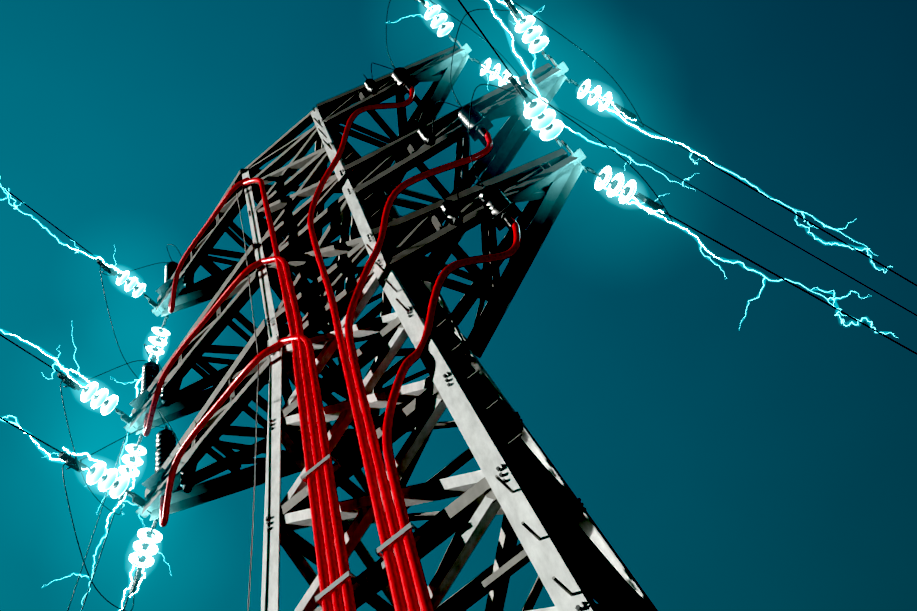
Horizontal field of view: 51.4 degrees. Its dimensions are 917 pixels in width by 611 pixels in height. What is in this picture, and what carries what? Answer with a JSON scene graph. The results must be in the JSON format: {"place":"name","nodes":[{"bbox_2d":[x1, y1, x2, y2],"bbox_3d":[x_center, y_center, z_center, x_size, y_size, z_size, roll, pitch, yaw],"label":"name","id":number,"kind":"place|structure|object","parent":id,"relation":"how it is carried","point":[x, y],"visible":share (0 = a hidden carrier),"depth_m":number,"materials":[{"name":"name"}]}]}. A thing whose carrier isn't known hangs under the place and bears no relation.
{"place":"outdoors","nodes":[
{"label":"outdoors","id":0,"kind":"place"},
{"bbox_2d":[120,38,586,520],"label":"lattice tower cross arms","id":1,"kind":"object","parent":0,"point":[543,185],"visible":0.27,"depth_m":8.94},
{"bbox_2d":[57,0,663,593],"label":"insulator fittings","id":2,"kind":"object","parent":1,"relation":"attached to","point":[513,210],"visible":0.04,"depth_m":8.67,"materials":[{"name":"black metal"}]},
{"bbox_2d":[141,67,513,496],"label":"cable terminations","id":3,"kind":"object","parent":2,"relation":"attached to","point":[494,201],"visible":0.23,"depth_m":8.84,"materials":[{"name":"black"}]},
{"bbox_2d":[60,0,672,610],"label":"jumper wires","id":4,"kind":"object","parent":2,"relation":"attached to","point":[458,222],"visible":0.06,"depth_m":8.68,"materials":[{"name":"grey"}]},
{"bbox_2d":[0,0,916,610],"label":"conductors","id":5,"kind":"object","parent":2,"relation":"attached to","point":[664,212],"visible":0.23,"depth_m":10.16,"materials":[{"name":"grey"}]},
{"bbox_2d":[81,5,635,567],"bbox_3d":[-1.351,-0.592,9.800,6.402,4.011,1.260,-39,-59,6],"label":"glass insulator","id":6,"kind":"object","parent":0,"point":[545,121],"depth_m":8.89,"materials":[{"name":"white glass"}]},
{"bbox_2d":[240,107,652,610],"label":"lattice tower bracing","id":7,"kind":"object","parent":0,"point":[608,586],"visible":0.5,"depth_m":7.01,"materials":[{"name":"grey metal"}]},
{"bbox_2d":[0,0,896,610],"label":"lightning","id":8,"kind":"object","parent":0,"point":[166,336],"depth_m":9.27,"materials":[{"name":"white"}]},
{"bbox_2d":[0,0,916,610],"label":"sky","id":9,"kind":"structure","parent":0,"point":[768,461],"materials":[{"name":"teal"}]},
{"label":"tower footings","id":10,"kind":"object","parent":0,"visible":0},
{"bbox_2d":[242,109,657,610],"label":"lattice tower legs","id":11,"kind":"object","parent":10,"relation":"on","point":[548,557],"visible":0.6,"depth_m":5.77,"materials":[{"name":"grey metal"}]},
{"bbox_2d":[234,183,258,610],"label":"down lead rope","id":12,"kind":"object","parent":11,"relation":"attached to","point":[255,426],"visible":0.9,"depth_m":6.58,"materials":[{"name":"red plastic"},{"name":"rubber"}]},
{"bbox_2d":[143,84,520,610],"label":"red cables","id":13,"kind":"object","parent":11,"relation":"attached to","point":[330,550],"visible":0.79,"depth_m":6.17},
{"bbox_2d":[301,453,429,610],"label":"cable cleats","id":14,"kind":"object","parent":11,"relation":"attached to","point":[363,581],"visible":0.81,"depth_m":4.73,"materials":[{"name":"silver metal"}]},
{"bbox_2d":[242,107,598,610],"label":"tower bolts","id":15,"kind":"object","parent":11,"relation":"attached to","point":[577,607],"visible":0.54,"depth_m":6.34,"materials":[{"name":"metal"}]}
]}

